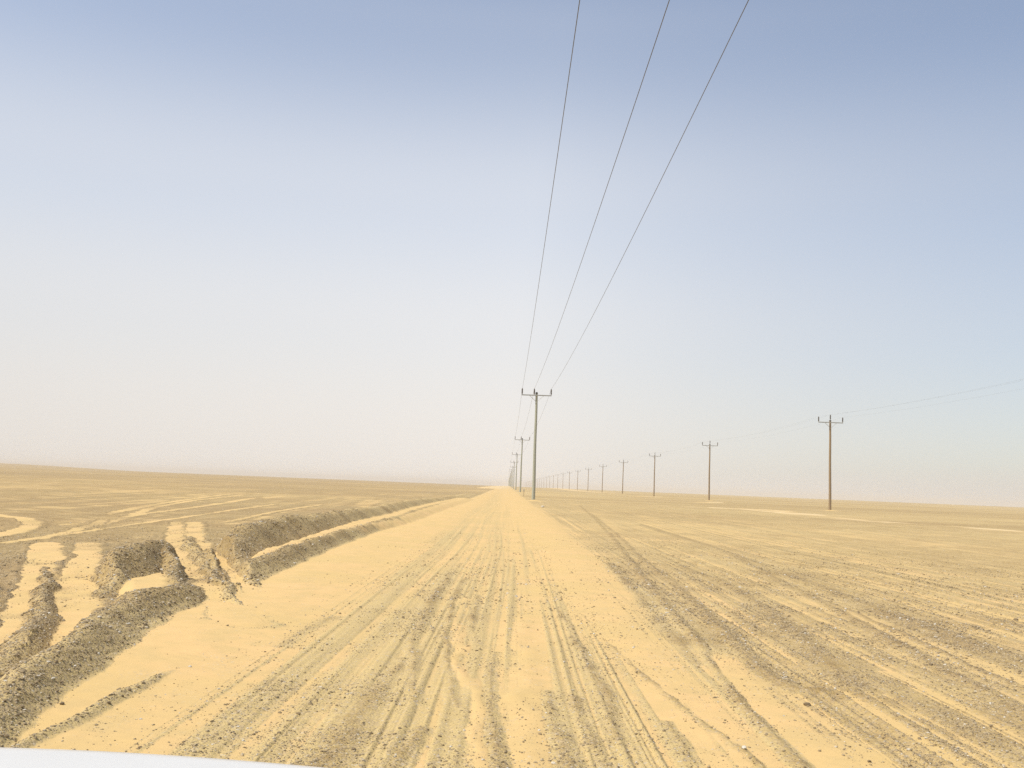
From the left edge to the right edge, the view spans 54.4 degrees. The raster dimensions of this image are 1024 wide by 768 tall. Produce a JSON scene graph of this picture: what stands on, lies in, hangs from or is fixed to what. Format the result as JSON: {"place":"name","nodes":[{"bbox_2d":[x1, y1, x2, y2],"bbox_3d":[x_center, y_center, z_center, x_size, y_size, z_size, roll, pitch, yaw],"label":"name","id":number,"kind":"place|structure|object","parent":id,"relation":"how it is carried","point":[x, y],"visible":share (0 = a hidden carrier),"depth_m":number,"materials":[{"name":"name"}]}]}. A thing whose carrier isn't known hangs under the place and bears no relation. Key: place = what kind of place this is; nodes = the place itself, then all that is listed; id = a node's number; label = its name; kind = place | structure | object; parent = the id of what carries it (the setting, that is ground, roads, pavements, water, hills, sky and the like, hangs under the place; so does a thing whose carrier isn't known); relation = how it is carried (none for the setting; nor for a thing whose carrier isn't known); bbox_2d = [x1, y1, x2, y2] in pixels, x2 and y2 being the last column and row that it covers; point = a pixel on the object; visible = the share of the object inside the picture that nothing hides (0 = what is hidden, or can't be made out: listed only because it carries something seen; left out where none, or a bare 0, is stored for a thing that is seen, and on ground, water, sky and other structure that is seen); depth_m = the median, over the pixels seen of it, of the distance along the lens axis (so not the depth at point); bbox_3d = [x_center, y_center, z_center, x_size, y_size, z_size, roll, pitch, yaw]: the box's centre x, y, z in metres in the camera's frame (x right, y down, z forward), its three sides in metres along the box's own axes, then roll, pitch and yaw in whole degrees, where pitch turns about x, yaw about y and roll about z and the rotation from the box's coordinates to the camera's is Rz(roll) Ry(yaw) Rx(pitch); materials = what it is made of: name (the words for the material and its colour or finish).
{"place":"outdoors","nodes":[
{"label":"outdoors","id":0,"kind":"place"},
{"bbox_2d":[0,486,858,767],"bbox_3d":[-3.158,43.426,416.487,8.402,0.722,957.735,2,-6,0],"label":"dirt road","id":1,"kind":"structure","parent":0,"point":[507,510],"depth_m":7.61,"materials":[{"name":"beige sand"}]},
{"bbox_2d":[0,573,59,674],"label":"earth bank","id":2,"kind":"structure","parent":1,"relation":"on","point":[34,651],"depth_m":7.86,"materials":[{"name":"beige soil"}]},
{"bbox_2d":[10,673,163,747],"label":"earth bank","id":3,"kind":"structure","parent":1,"relation":"on","point":[113,700],"depth_m":5.84,"materials":[{"name":"beige soil"}]},
{"bbox_2d":[0,540,204,741],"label":"earth bank","id":4,"kind":"structure","parent":1,"relation":"on","point":[123,584],"depth_m":8.30,"materials":[{"name":"beige soil"}]},
{"bbox_2d":[0,747,323,767],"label":"car","id":5,"kind":"object","parent":1,"relation":"on","point":[32,758],"visible":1,"depth_m":1.53,"materials":[{"name":"white paint"}]},
{"bbox_2d":[224,498,464,590],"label":"earth bank","id":6,"kind":"structure","parent":1,"relation":"on","point":[339,538],"depth_m":19.41,"materials":[{"name":"beige soil"}]},
{"bbox_2d":[0,463,1023,767],"bbox_3d":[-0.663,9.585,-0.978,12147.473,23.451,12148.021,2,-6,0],"label":"ground","id":7,"kind":"structure","parent":0,"point":[86,503],"depth_m":20.72,"materials":[{"name":"beige sand"}]},
{"bbox_2d":[180,537,241,604],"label":"earth bank","id":8,"kind":"structure","parent":7,"relation":"on","point":[200,560],"depth_m":14.22,"materials":[{"name":"beige soil"}]},
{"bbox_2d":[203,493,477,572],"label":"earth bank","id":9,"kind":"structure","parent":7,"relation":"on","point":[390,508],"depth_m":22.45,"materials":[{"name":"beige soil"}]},
{"bbox_2d":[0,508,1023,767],"bbox_3d":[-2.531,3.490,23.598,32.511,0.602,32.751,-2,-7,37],"label":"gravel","id":10,"kind":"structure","parent":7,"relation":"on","point":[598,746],"depth_m":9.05,"materials":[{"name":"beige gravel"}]},
{"bbox_2d":[512,452,517,489],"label":"utility pole","id":11,"kind":"object","parent":7,"relation":"on","point":[516,470],"visible":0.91,"depth_m":298.79,"materials":[{"name":"wood"}]},
{"bbox_2d":[515,437,529,491],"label":"utility pole","id":12,"kind":"object","parent":7,"relation":"on","point":[521,462],"visible":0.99,"depth_m":199.28,"materials":[{"name":"wood"}]},
{"bbox_2d":[521,388,551,499],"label":"utility pole","id":13,"kind":"object","parent":7,"relation":"on","point":[534,454],"visible":0.99,"depth_m":99.82,"materials":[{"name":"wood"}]},
{"bbox_2d":[510,0,579,464],"bbox_3d":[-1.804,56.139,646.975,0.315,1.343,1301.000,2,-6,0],"label":"overhead wire","id":14,"kind":"object","parent":13,"relation":"attached to","point":[555,167],"visible":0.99,"depth_m":26.88,"materials":[{"name":"metal"}]},
{"bbox_2d":[519,0,669,444],"bbox_3d":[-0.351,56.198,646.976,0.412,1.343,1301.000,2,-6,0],"label":"overhead wire","id":15,"kind":"object","parent":13,"relation":"attached to","point":[615,160],"visible":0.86,"depth_m":26.41,"materials":[{"name":"metal"}]},
{"bbox_2d":[517,0,748,463],"bbox_3d":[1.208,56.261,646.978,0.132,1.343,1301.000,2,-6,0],"label":"overhead wire","id":16,"kind":"object","parent":13,"relation":"attached to","point":[669,162],"visible":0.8,"depth_m":26.14,"materials":[{"name":"metal"}]},
{"bbox_2d":[621,460,627,493],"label":"utility pole","id":17,"kind":"object","parent":7,"relation":"on","point":[623,462],"visible":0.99,"depth_m":334.27,"materials":[{"name":"wood"}]},
{"bbox_2d":[649,453,660,495],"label":"utility pole","id":18,"kind":"object","parent":7,"relation":"on","point":[654,474],"visible":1,"depth_m":262.61,"materials":[{"name":"wood"}]},
{"bbox_2d":[702,442,717,499],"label":"utility pole","id":19,"kind":"object","parent":7,"relation":"on","point":[709,445],"visible":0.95,"depth_m":191.10,"materials":[{"name":"wood"}]},
{"bbox_2d":[818,415,842,509],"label":"utility pole","id":20,"kind":"object","parent":7,"relation":"on","point":[829,504],"visible":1,"depth_m":119.83,"materials":[{"name":"wood"}]},
{"bbox_2d":[0,0,1023,506],"label":"sky","id":21,"kind":"structure","parent":0,"point":[267,238],"materials":[{"name":"blue"}]}
]}

